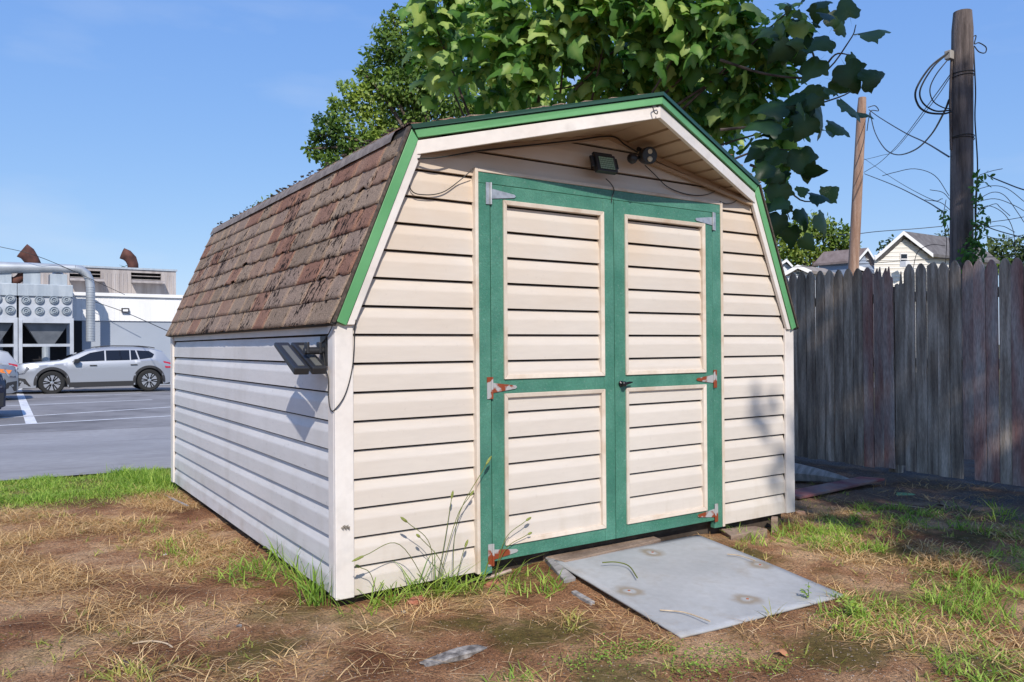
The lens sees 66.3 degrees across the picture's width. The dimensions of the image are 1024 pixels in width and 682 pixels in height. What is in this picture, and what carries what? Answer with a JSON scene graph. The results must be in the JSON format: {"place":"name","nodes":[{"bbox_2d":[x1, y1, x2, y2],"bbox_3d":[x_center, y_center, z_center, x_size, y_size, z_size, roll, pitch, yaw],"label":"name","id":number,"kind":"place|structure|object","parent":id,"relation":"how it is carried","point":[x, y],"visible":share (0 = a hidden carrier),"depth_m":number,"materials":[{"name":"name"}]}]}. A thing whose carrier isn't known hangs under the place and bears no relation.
{"place":"outdoors","nodes":[
{"label":"outdoors","id":0,"kind":"place"},
{"bbox_2d":[0,426,170,480],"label":"road","id":1,"kind":"structure","parent":0,"point":[59,453],"depth_m":9.60,"materials":[{"name":"asphalt"}]},
{"bbox_2d":[0,465,179,508],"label":"lawn grass","id":2,"kind":"structure","parent":0,"point":[49,485],"depth_m":6.17,"materials":[{"name":"plant"}]},
{"bbox_2d":[96,302,167,330],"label":"cable","id":3,"kind":"object","parent":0,"point":[133,315],"visible":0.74,"depth_m":27.02,"materials":[{"name":"black plastic"}]},
{"bbox_2d":[0,485,454,681],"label":"dead grass","id":4,"kind":"structure","parent":0,"point":[29,533],"depth_m":3.92,"materials":[{"name":"plant"}]},
{"bbox_2d":[309,563,473,614],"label":"foxtail grass","id":5,"kind":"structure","parent":0,"point":[392,600],"depth_m":3.38,"materials":[{"name":"plant"}]},
{"bbox_2d":[352,490,496,603],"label":"foxtail grass","id":6,"kind":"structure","parent":0,"point":[406,521],"depth_m":3.50,"materials":[{"name":"plant"}]},
{"bbox_2d":[0,352,1023,681],"bbox_3d":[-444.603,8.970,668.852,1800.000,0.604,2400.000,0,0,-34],"label":"ground","id":7,"kind":"structure","parent":0,"point":[514,634],"depth_m":3.23,"materials":[{"name":"soil"}]},
{"bbox_2d":[0,273,17,362],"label":"dust collector","id":8,"kind":"object","parent":7,"relation":"on","point":[8,304],"visible":0.87,"depth_m":29.84,"materials":[{"name":"grey paint"}]},
{"bbox_2d":[17,273,73,388],"bbox_3d":[-18.522,-0.349,31.109,1.871,4.866,1.730,0,0,-34],"label":"dust collector","id":9,"kind":"object","parent":7,"relation":"on","point":[45,318],"visible":0.94,"depth_m":30.59,"materials":[{"name":"grey paint"}]},
{"bbox_2d":[0,262,95,341],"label":"air duct","id":10,"kind":"object","parent":9,"relation":"attached to","point":[20,268],"visible":0.94,"depth_m":31.10,"materials":[{"name":"metal"}]},
{"bbox_2d":[2,247,124,294],"bbox_3d":[-17.560,-2.746,30.779,4.294,1.749,0.570,0,0,-29],"label":"cable","id":11,"kind":"object","parent":10,"relation":"attached to","point":[63,266],"visible":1,"depth_m":30.95,"materials":[{"name":"black plastic"}]},
{"bbox_2d":[0,385,170,433],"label":"parking lot","id":12,"kind":"structure","parent":7,"relation":"on","point":[73,399],"depth_m":19.86,"materials":[{"name":"asphalt"}]},
{"bbox_2d":[0,372,5,408],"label":"parked car","id":13,"kind":"object","parent":12,"relation":"on","point":[2,392],"visible":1,"depth_m":17.01,"materials":[{"name":"blue paint"}]},
{"bbox_2d":[0,364,18,392],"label":"parked car","id":14,"kind":"object","parent":12,"relation":"on","point":[10,374],"visible":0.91,"depth_m":23.18,"materials":[{"name":"grey paint"}]},
{"bbox_2d":[0,350,18,367],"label":"parked car","id":15,"kind":"object","parent":12,"relation":"on","point":[6,358],"visible":0.4,"depth_m":26.52,"materials":[{"name":"silver metal"}]},
{"bbox_2d":[16,389,36,423],"bbox_3d":[-14.279,1.754,22.906,0.200,0.006,16.561,0,0,-33],"label":"parking line","id":16,"kind":"object","parent":12,"relation":"on","point":[27,411],"visible":0.95,"depth_m":20.00,"materials":[{"name":"white paint"}]},
{"bbox_2d":[0,416,162,425],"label":"parking line","id":17,"kind":"object","parent":12,"relation":"on","point":[83,420],"visible":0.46,"depth_m":16.67,"materials":[{"name":"white paint"}]},
{"bbox_2d":[4,407,164,417],"bbox_3d":[-10.397,1.728,18.557,0.130,0.131,13.156,-1,0,31],"label":"parking line","id":18,"kind":"object","parent":12,"relation":"on","point":[82,412],"visible":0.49,"depth_m":18.81,"materials":[{"name":"white paint"}]},
{"bbox_2d":[16,345,170,393],"bbox_3d":[-15.138,1.004,28.516,4.995,1.680,2.358,0,0,-34],"label":"parked car","id":19,"kind":"object","parent":12,"relation":"on","point":[145,368],"visible":0.98,"depth_m":27.82,"materials":[{"name":"silver metal"}]},
{"bbox_2d":[0,265,182,384],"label":"factory building","id":20,"kind":"structure","parent":7,"relation":"on","point":[151,296],"depth_m":33.93,"materials":[{"name":"white paint"}]},
{"bbox_2d":[17,244,40,262],"bbox_3d":[-21.344,-3.714,34.716,0.967,1.141,0.700,0,0,-34],"label":"roof vent","id":21,"kind":"object","parent":20,"relation":"on","point":[26,257],"visible":0.69,"depth_m":34.48,"materials":[{"name":"metal"}]},
{"bbox_2d":[3,321,81,362],"bbox_3d":[-19.106,0.591,31.995,2.768,2.847,0.030,0,0,-34],"label":"loading door","id":22,"kind":"structure","parent":20,"relation":"in","point":[29,354],"depth_m":31.85,"materials":[{"name":"black"}]},
{"bbox_2d":[120,248,138,267],"bbox_3d":[-18.020,-3.838,36.934,0.803,1.051,0.540,0,0,-34],"label":"roof vent","id":23,"kind":"object","parent":20,"relation":"on","point":[128,257],"visible":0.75,"depth_m":36.78,"materials":[{"name":"metal"}]},
{"bbox_2d":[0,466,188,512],"bbox_3d":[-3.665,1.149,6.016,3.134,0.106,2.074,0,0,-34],"label":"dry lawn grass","id":24,"kind":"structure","parent":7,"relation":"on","point":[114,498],"depth_m":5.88,"materials":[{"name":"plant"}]},
{"bbox_2d":[69,653,175,681],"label":"grass tuft","id":25,"kind":"object","parent":7,"relation":"on","point":[126,670],"visible":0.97,"depth_m":2.65,"materials":[{"name":"plant"}]},
{"bbox_2d":[103,464,177,487],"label":"grass tuft","id":26,"kind":"object","parent":7,"relation":"on","point":[147,474],"visible":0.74,"depth_m":6.49,"materials":[{"name":"plant"}]},
{"bbox_2d":[137,516,164,533],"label":"grass tuft","id":27,"kind":"object","parent":7,"relation":"on","point":[145,525],"visible":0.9,"depth_m":4.77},
{"bbox_2d":[132,640,172,647],"bbox_3d":[-1.325,1.124,2.916,0.169,0.007,0.043,0,0,11],"label":"stick","id":28,"kind":"object","parent":7,"relation":"on","point":[154,641],"visible":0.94,"depth_m":2.93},
{"bbox_2d":[154,534,201,567],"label":"grass tuft","id":29,"kind":"object","parent":7,"relation":"on","point":[169,544],"visible":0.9,"depth_m":4.21,"materials":[{"name":"plant"}]},
{"bbox_2d":[209,550,307,587],"bbox_3d":[-1.279,1.103,3.839,0.532,0.105,0.740,0,0,-34],"label":"grass tuft","id":30,"kind":"object","parent":7,"relation":"on","point":[256,571],"visible":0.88,"depth_m":3.82,"materials":[{"name":"plant"}]},
{"bbox_2d":[256,532,333,607],"bbox_3d":[-1.003,1.027,3.720,0.478,0.260,1.163,0,0,-25],"label":"grass tuft","id":31,"kind":"object","parent":7,"relation":"on","point":[314,592],"visible":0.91,"depth_m":3.45,"materials":[{"name":"plant"}]},
{"bbox_2d":[332,589,405,617],"bbox_3d":[-0.602,1.106,3.290,0.414,0.086,0.361,0,0,-34],"label":"grass tuft","id":32,"kind":"object","parent":7,"relation":"on","point":[365,607],"visible":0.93,"depth_m":3.30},
{"bbox_2d":[406,595,427,604],"bbox_3d":[-0.418,1.146,3.421,0.060,0.054,0.101,-1,-1,44],"label":"brick","id":33,"kind":"object","parent":7,"relation":"on","point":[414,600],"visible":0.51,"depth_m":3.41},
{"bbox_2d":[339,587,497,639],"bbox_3d":[-0.458,1.115,3.167,0.653,0.071,0.984,-1,-1,40],"label":"grass tuft","id":34,"kind":"object","parent":7,"relation":"on","point":[431,608],"visible":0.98,"depth_m":3.30,"materials":[{"name":"plant"}]},
{"bbox_2d":[300,1,557,168],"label":"leafy tree","id":35,"kind":"object","parent":7,"relation":"on","point":[388,97],"visible":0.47,"depth_m":16.89,"materials":[{"name":"green plant"}]},
{"bbox_2d":[368,572,506,605],"bbox_3d":[-0.320,1.098,3.520,0.733,0.134,0.303,0,0,-34],"label":"grass tuft","id":36,"kind":"object","parent":7,"relation":"on","point":[432,589],"visible":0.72,"depth_m":3.51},
{"bbox_2d":[419,645,486,666],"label":"concrete slab","id":37,"kind":"structure","parent":7,"relation":"on","point":[459,653],"depth_m":2.82,"materials":[{"name":"concrete"}]},
{"bbox_2d":[415,456,546,598],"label":"foxtail grass","id":38,"kind":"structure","parent":7,"relation":"on","point":[465,545],"depth_m":3.56,"materials":[{"name":"plant"}]},
{"bbox_2d":[165,91,798,603],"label":"shed","id":39,"kind":"structure","parent":7,"relation":"on","point":[567,345],"depth_m":4.00,"materials":[{"name":"plastic"}]},
{"bbox_2d":[274,336,327,374],"bbox_3d":[-0.917,0.061,3.438,0.168,0.162,0.288,0,0,-34],"label":"security light","id":40,"kind":"object","parent":39,"relation":"attached to","point":[300,358],"visible":0.98,"depth_m":3.40,"materials":[{"name":"grey plastic"}]},
{"bbox_2d":[217,128,394,223],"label":"roof litter","id":41,"kind":"object","parent":39,"relation":"on","point":[344,155],"visible":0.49,"depth_m":4.54,"materials":[{"name":"plant"}]},
{"bbox_2d":[323,320,355,411],"bbox_3d":[-0.750,0.105,3.350,0.166,0.391,0.072,-1,0,17],"label":"cable","id":42,"kind":"object","parent":39,"relation":"attached to","point":[350,374],"visible":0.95,"depth_m":3.36,"materials":[{"name":"black plastic"}]},
{"bbox_2d":[409,170,471,194],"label":"cable","id":43,"kind":"object","parent":39,"relation":"attached to","point":[440,192],"visible":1,"depth_m":3.61,"materials":[{"name":"black plastic"}]},
{"bbox_2d":[417,135,637,159],"bbox_3d":[0.127,-0.954,3.896,1.334,0.277,0.036,0,0,-35],"label":"cable","id":44,"kind":"object","parent":39,"relation":"attached to","point":[527,145],"visible":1,"depth_m":3.86,"materials":[{"name":"black plastic"}]},
{"bbox_2d":[486,182,615,566],"bbox_3d":[0.205,0.156,3.958,0.798,1.824,0.053,0,0,-34],"label":"door","id":45,"kind":"structure","parent":39,"relation":"in","point":[515,385],"depth_m":3.95,"materials":[{"name":"green paint"}]},
{"bbox_2d":[589,152,618,174],"bbox_3d":[0.466,-0.920,4.082,0.174,0.112,0.117,0,0,-34],"label":"floodlight","id":46,"kind":"object","parent":39,"relation":"attached to","point":[604,163],"visible":1,"depth_m":4.04,"materials":[{"name":"black plastic"}]},
{"bbox_2d":[627,147,656,164],"bbox_3d":[0.681,-0.997,4.197,0.171,0.117,0.121,0,0,-34],"label":"spotlight","id":47,"kind":"object","parent":39,"relation":"attached to","point":[647,156],"visible":1,"depth_m":4.17,"materials":[{"name":"black plastic"}]},
{"bbox_2d":[613,200,717,538],"bbox_3d":[0.874,0.152,4.387,0.783,1.809,0.081,0,0,-34],"label":"door","id":48,"kind":"structure","parent":39,"relation":"in","point":[636,381],"depth_m":4.38,"materials":[{"name":"green paint"}]},
{"bbox_2d":[645,165,719,195],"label":"cable","id":49,"kind":"object","parent":39,"relation":"attached to","point":[678,191],"visible":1,"depth_m":4.45,"materials":[{"name":"black plastic"}]},
{"bbox_2d":[440,517,537,594],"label":"foxtail grass","id":50,"kind":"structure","parent":7,"relation":"on","point":[529,533],"depth_m":3.69,"materials":[{"name":"plant"}]},
{"bbox_2d":[484,579,500,587],"bbox_3d":[-0.093,1.145,3.699,0.090,0.032,0.040,0,0,-34],"label":"brick","id":51,"kind":"object","parent":7,"relation":"on","point":[489,583],"visible":0.73,"depth_m":3.68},
{"bbox_2d":[477,569,511,579],"bbox_3d":[-0.082,1.128,3.785,0.183,0.030,0.036,0,0,-26],"label":"stick","id":52,"kind":"object","parent":7,"relation":"on","point":[493,575],"visible":0.62,"depth_m":3.77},
{"bbox_2d":[0,465,1023,681],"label":"plant crumbs","id":53,"kind":"object","parent":7,"relation":"on","point":[900,669],"visible":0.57,"depth_m":3.14,"materials":[{"name":"plant"}]},
{"bbox_2d":[1,482,1023,681],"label":"sparse grass","id":54,"kind":"structure","parent":7,"relation":"on","point":[249,586],"depth_m":3.35,"materials":[{"name":"plant"}]},
{"bbox_2d":[480,661,553,681],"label":"grass tuft","id":55,"kind":"object","parent":7,"relation":"on","point":[522,675],"visible":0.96,"depth_m":2.66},
{"bbox_2d":[12,477,1023,681],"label":"straw litter","id":56,"kind":"object","parent":7,"relation":"on","point":[476,602],"visible":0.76,"depth_m":3.20,"materials":[{"name":"beige plant"}]},
{"bbox_2d":[494,560,549,596],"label":"grass tuft","id":57,"kind":"object","parent":7,"relation":"on","point":[519,587],"visible":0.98,"depth_m":3.63,"materials":[{"name":"plant"}]},
{"bbox_2d":[532,565,569,598],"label":"grass tuft","id":58,"kind":"object","parent":7,"relation":"on","point":[553,582],"visible":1,"depth_m":3.62,"materials":[{"name":"plant"}]},
{"bbox_2d":[545,557,575,582],"bbox_3d":[0.233,1.125,3.850,0.067,0.069,0.338,0,0,-14],"label":"plank","id":59,"kind":"object","parent":7,"relation":"on","point":[556,567],"visible":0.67,"depth_m":3.79,"materials":[{"name":"wood"}]},
{"bbox_2d":[558,608,593,632],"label":"grass tuft","id":60,"kind":"object","parent":7,"relation":"on","point":[575,617],"visible":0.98,"depth_m":3.21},
{"bbox_2d":[571,590,594,604],"bbox_3d":[0.317,1.145,3.493,0.028,0.025,0.165,0,0,-27],"label":"plank","id":61,"kind":"object","parent":7,"relation":"on","point":[579,595],"visible":1,"depth_m":3.48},
{"bbox_2d":[543,536,660,561],"bbox_3d":[0.495,1.113,4.149,0.762,0.055,0.170,0,0,-34],"label":"plank","id":62,"kind":"object","parent":7,"relation":"on","point":[578,554],"visible":0.48,"depth_m":4.10,"materials":[{"name":"wood"}]},
{"bbox_2d":[396,0,890,250],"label":"broadleaf tree","id":63,"kind":"object","parent":7,"relation":"on","point":[675,50],"visible":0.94,"depth_m":7.44,"materials":[{"name":"green plant"}]},
{"bbox_2d":[554,535,842,637],"bbox_3d":[0.863,1.126,3.738,1.170,0.074,1.029,0,0,-34],"label":"ramp sheet","id":64,"kind":"object","parent":7,"relation":"on","point":[715,584],"visible":0.95,"depth_m":3.63,"materials":[{"name":"grey metal"}]},
{"bbox_2d":[602,561,637,577],"bbox_3d":[0.548,1.091,3.762,0.101,0.025,0.242,0,0,-34],"label":"stick","id":65,"kind":"object","parent":64,"relation":"on","point":[621,563],"visible":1,"depth_m":3.84,"materials":[{"name":"wood"}]},
{"bbox_2d":[660,609,709,621],"bbox_3d":[0.713,1.118,3.211,0.222,0.006,0.042,-1,-1,37],"label":"stick","id":66,"kind":"object","parent":64,"relation":"on","point":[686,613],"visible":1,"depth_m":3.23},
{"bbox_2d":[524,567,947,681],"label":"ground cover","id":67,"kind":"object","parent":7,"relation":"on","point":[686,664],"visible":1,"depth_m":2.82,"materials":[{"name":"green plant"}]},
{"bbox_2d":[721,526,766,539],"bbox_3d":[1.364,1.166,4.684,0.311,0.085,0.144,0,0,-34],"label":"timber block","id":68,"kind":"object","parent":7,"relation":"on","point":[732,534],"depth_m":4.65,"materials":[{"name":"wood"}]},
{"bbox_2d":[726,524,768,545],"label":"grass tuft","id":69,"kind":"object","parent":7,"relation":"on","point":[753,539],"visible":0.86,"depth_m":4.54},
{"bbox_2d":[771,516,777,532],"bbox_3d":[1.628,1.148,4.864,0.038,0.110,0.071,-1,0,21],"label":"post stub","id":70,"kind":"object","parent":7,"relation":"on","point":[774,519],"visible":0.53,"depth_m":4.84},
{"bbox_2d":[782,259,792,271],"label":"house","id":71,"kind":"structure","parent":7,"relation":"on","point":[787,264],"depth_m":60.34,"materials":[{"name":"grey"}]},
{"bbox_2d":[785,264,834,319],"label":"house","id":72,"kind":"structure","parent":7,"relation":"on","point":[797,269],"depth_m":44.30,"materials":[{"name":"beige"}]},
{"bbox_2d":[775,209,861,266],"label":"leafy tree","id":73,"kind":"object","parent":7,"relation":"on","point":[833,238],"visible":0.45,"depth_m":74.44,"materials":[{"name":"green plant"}]},
{"bbox_2d":[769,517,870,541],"bbox_3d":[1.858,1.133,4.755,0.606,0.110,0.343,-1,0,29],"label":"grass tuft","id":74,"kind":"object","parent":7,"relation":"on","point":[820,532],"visible":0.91,"depth_m":4.77,"materials":[{"name":"plant"}]},
{"bbox_2d":[795,463,848,481],"bbox_3d":[2.489,1.102,6.649,0.750,0.184,0.171,-1,0,23],"label":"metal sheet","id":75,"kind":"object","parent":7,"relation":"on","point":[805,473],"visible":0.55,"depth_m":6.61,"materials":[{"name":"metal"}]},
{"bbox_2d":[795,476,884,498],"bbox_3d":[2.596,1.166,6.304,1.273,0.030,0.167,0,-1,-38],"label":"red board","id":76,"kind":"object","parent":7,"relation":"on","point":[811,491],"visible":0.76,"depth_m":6.25,"materials":[{"name":"paint"}]},
{"bbox_2d":[813,248,873,275],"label":"house","id":77,"kind":"structure","parent":7,"relation":"on","point":[825,260],"depth_m":57.10,"materials":[{"name":"grey"}]},
{"bbox_2d":[836,597,864,616],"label":"weed","id":78,"kind":"object","parent":7,"relation":"on","point":[852,604],"visible":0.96,"depth_m":3.28,"materials":[{"name":"green plant"}]},
{"bbox_2d":[848,97,865,273],"bbox_3d":[9.563,-2.580,22.002,0.775,8.488,0.321,0,0,7],"label":"utility pole","id":79,"kind":"object","parent":7,"relation":"on","point":[855,231],"visible":0.51,"depth_m":21.89,"materials":[{"name":"brown wood"}]},
{"bbox_2d":[864,173,940,209],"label":"cable","id":80,"kind":"object","parent":79,"relation":"attached to","point":[908,192],"visible":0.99,"depth_m":14.83,"materials":[{"name":"black plastic"}]},
{"bbox_2d":[865,159,942,200],"bbox_3d":[7.795,-3.462,15.959,0.246,3.359,12.768,-1,0,20],"label":"cable","id":81,"kind":"object","parent":79,"relation":"attached to","point":[908,187],"visible":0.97,"depth_m":14.55,"materials":[{"name":"black plastic"}]},
{"bbox_2d":[815,592,908,639],"bbox_3d":[1.453,1.124,3.248,0.325,0.073,0.604,-1,0,37],"label":"grass tuft","id":82,"kind":"object","parent":7,"relation":"on","point":[862,619],"visible":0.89,"depth_m":3.22,"materials":[{"name":"plant"}]},
{"bbox_2d":[705,503,1023,681],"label":"mixed dry grass","id":83,"kind":"structure","parent":7,"relation":"on","point":[927,632],"depth_m":3.34,"materials":[{"name":"plant"}]},
{"bbox_2d":[859,266,873,343],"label":"house","id":84,"kind":"structure","parent":7,"relation":"on","point":[861,268],"depth_m":46.33,"materials":[{"name":"beige"}]},
{"bbox_2d":[876,234,893,253],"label":"leafy tree","id":85,"kind":"object","parent":7,"relation":"on","point":[884,245],"visible":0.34,"depth_m":70.07,"materials":[{"name":"green plant"}]},
{"bbox_2d":[769,498,1023,681],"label":"green patches","id":86,"kind":"object","parent":7,"relation":"on","point":[979,676],"visible":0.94,"depth_m":3.52,"materials":[{"name":"green plant"}]},
{"bbox_2d":[786,258,1023,486],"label":"picket fence","id":87,"kind":"object","parent":7,"relation":"on","point":[846,370],"visible":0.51,"depth_m":7.10,"materials":[{"name":"grey wood"}]},
{"bbox_2d":[808,495,1023,585],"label":"shaded grass","id":88,"kind":"structure","parent":7,"relation":"on","point":[960,528],"depth_m":4.66,"materials":[{"name":"plant"}]},
{"bbox_2d":[874,231,999,368],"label":"house","id":89,"kind":"structure","parent":7,"relation":"on","point":[902,246],"depth_m":45.34,"materials":[{"name":"grey"}]},
{"bbox_2d":[900,253,907,260],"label":"window","id":90,"kind":"structure","parent":89,"relation":"in","point":[903,256],"depth_m":45.26,"materials":[{"name":"white"}]},
{"bbox_2d":[936,500,952,506],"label":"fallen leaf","id":91,"kind":"object","parent":7,"relation":"on","point":[947,503],"visible":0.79,"depth_m":5.68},
{"bbox_2d":[944,9,974,409],"bbox_3d":[5.708,-1.296,10.005,0.373,5.790,0.308,0,0,12],"label":"utility pole","id":92,"kind":"object","parent":7,"relation":"on","point":[960,55],"visible":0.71,"depth_m":9.89,"materials":[{"name":"brown wood"}]},
{"bbox_2d":[864,79,948,159],"bbox_3d":[7.884,-4.232,15.945,0.335,1.766,12.733,-1,0,20],"label":"cable","id":93,"kind":"object","parent":92,"relation":"attached to","point":[918,121],"visible":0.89,"depth_m":13.54,"materials":[{"name":"black plastic"}]},
{"bbox_2d":[865,75,949,171],"bbox_3d":[7.871,-4.063,15.948,0.323,1.404,12.739,-1,0,20],"label":"cable","id":94,"kind":"object","parent":92,"relation":"attached to","point":[916,120],"visible":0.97,"depth_m":13.74,"materials":[{"name":"black plastic"}]},
{"bbox_2d":[869,110,949,157],"bbox_3d":[7.888,-4.416,15.963,0.232,4.207,12.784,-1,0,20],"label":"cable","id":95,"kind":"object","parent":92,"relation":"attached to","point":[940,151],"visible":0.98,"depth_m":14.27,"materials":[{"name":"black plastic"}]},
{"bbox_2d":[870,99,949,154],"bbox_3d":[7.799,-4.660,15.821,0.212,3.578,13.142,-1,0,21],"label":"cable","id":96,"kind":"object","parent":92,"relation":"attached to","point":[948,101],"visible":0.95,"depth_m":13.23,"materials":[{"name":"black plastic"}]},
{"bbox_2d":[914,52,951,114],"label":"cable","id":97,"kind":"object","parent":92,"relation":"attached to","point":[916,88],"visible":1,"depth_m":9.69,"materials":[{"name":"black plastic"}]},
{"bbox_2d":[919,54,950,111],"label":"cable","id":98,"kind":"object","parent":92,"relation":"attached to","point":[924,104],"visible":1,"depth_m":9.69,"materials":[{"name":"black plastic"}]},
{"bbox_2d":[929,58,950,108],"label":"cable","id":99,"kind":"object","parent":92,"relation":"attached to","point":[931,84],"visible":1,"depth_m":9.70,"materials":[{"name":"black plastic"}]},
{"bbox_2d":[882,168,1023,268],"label":"bare vine","id":100,"kind":"object","parent":92,"relation":"attached to","point":[975,215],"visible":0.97,"depth_m":9.60,"materials":[{"name":"plant"}]},
{"bbox_2d":[937,169,995,273],"bbox_3d":[5.629,-1.445,9.734,0.827,1.370,0.360,0,0,-5],"label":"ivy","id":101,"kind":"object","parent":92,"relation":"attached to","point":[975,244],"visible":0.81,"depth_m":9.74,"materials":[{"name":"green plant"}]},
{"bbox_2d":[974,52,977,248],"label":"cable","id":102,"kind":"object","parent":92,"relation":"attached to","point":[975,122],"visible":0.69,"depth_m":9.99,"materials":[{"name":"black plastic"}]},
{"bbox_2d":[974,35,986,53],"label":"cable","id":103,"kind":"object","parent":92,"relation":"attached to","point":[981,44],"visible":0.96,"depth_m":9.99,"materials":[{"name":"black plastic"}]},
{"bbox_2d":[905,565,1023,630],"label":"grass tuft","id":104,"kind":"object","parent":7,"relation":"on","point":[987,599],"visible":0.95,"depth_m":3.36,"materials":[{"name":"plant"}]},
{"bbox_2d":[982,233,1023,268],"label":"leafy tree","id":105,"kind":"object","parent":7,"relation":"on","point":[992,246],"visible":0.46,"depth_m":64.84,"materials":[{"name":"green plant"}]},
{"bbox_2d":[0,0,1023,314],"label":"sky","id":106,"kind":"structure","parent":0,"point":[141,127],"materials":[{"name":"blue"}]},
{"bbox_2d":[785,255,1023,267],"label":"cable","id":107,"kind":"object","parent":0,"point":[908,260],"visible":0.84,"depth_m":24.87,"materials":[{"name":"black plastic"}]},
{"bbox_2d":[988,175,1023,189],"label":"cable","id":108,"kind":"object","parent":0,"point":[1005,182],"visible":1,"depth_m":8.96,"materials":[{"name":"black plastic"}]},
{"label":"cable","id":109,"kind":"object","parent":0,"visible":0},
{"bbox_2d":[861,226,942,233],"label":"cable","id":110,"kind":"object","parent":109,"relation":"attached to","point":[902,229],"visible":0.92,"depth_m":23.99,"materials":[{"name":"black plastic"}]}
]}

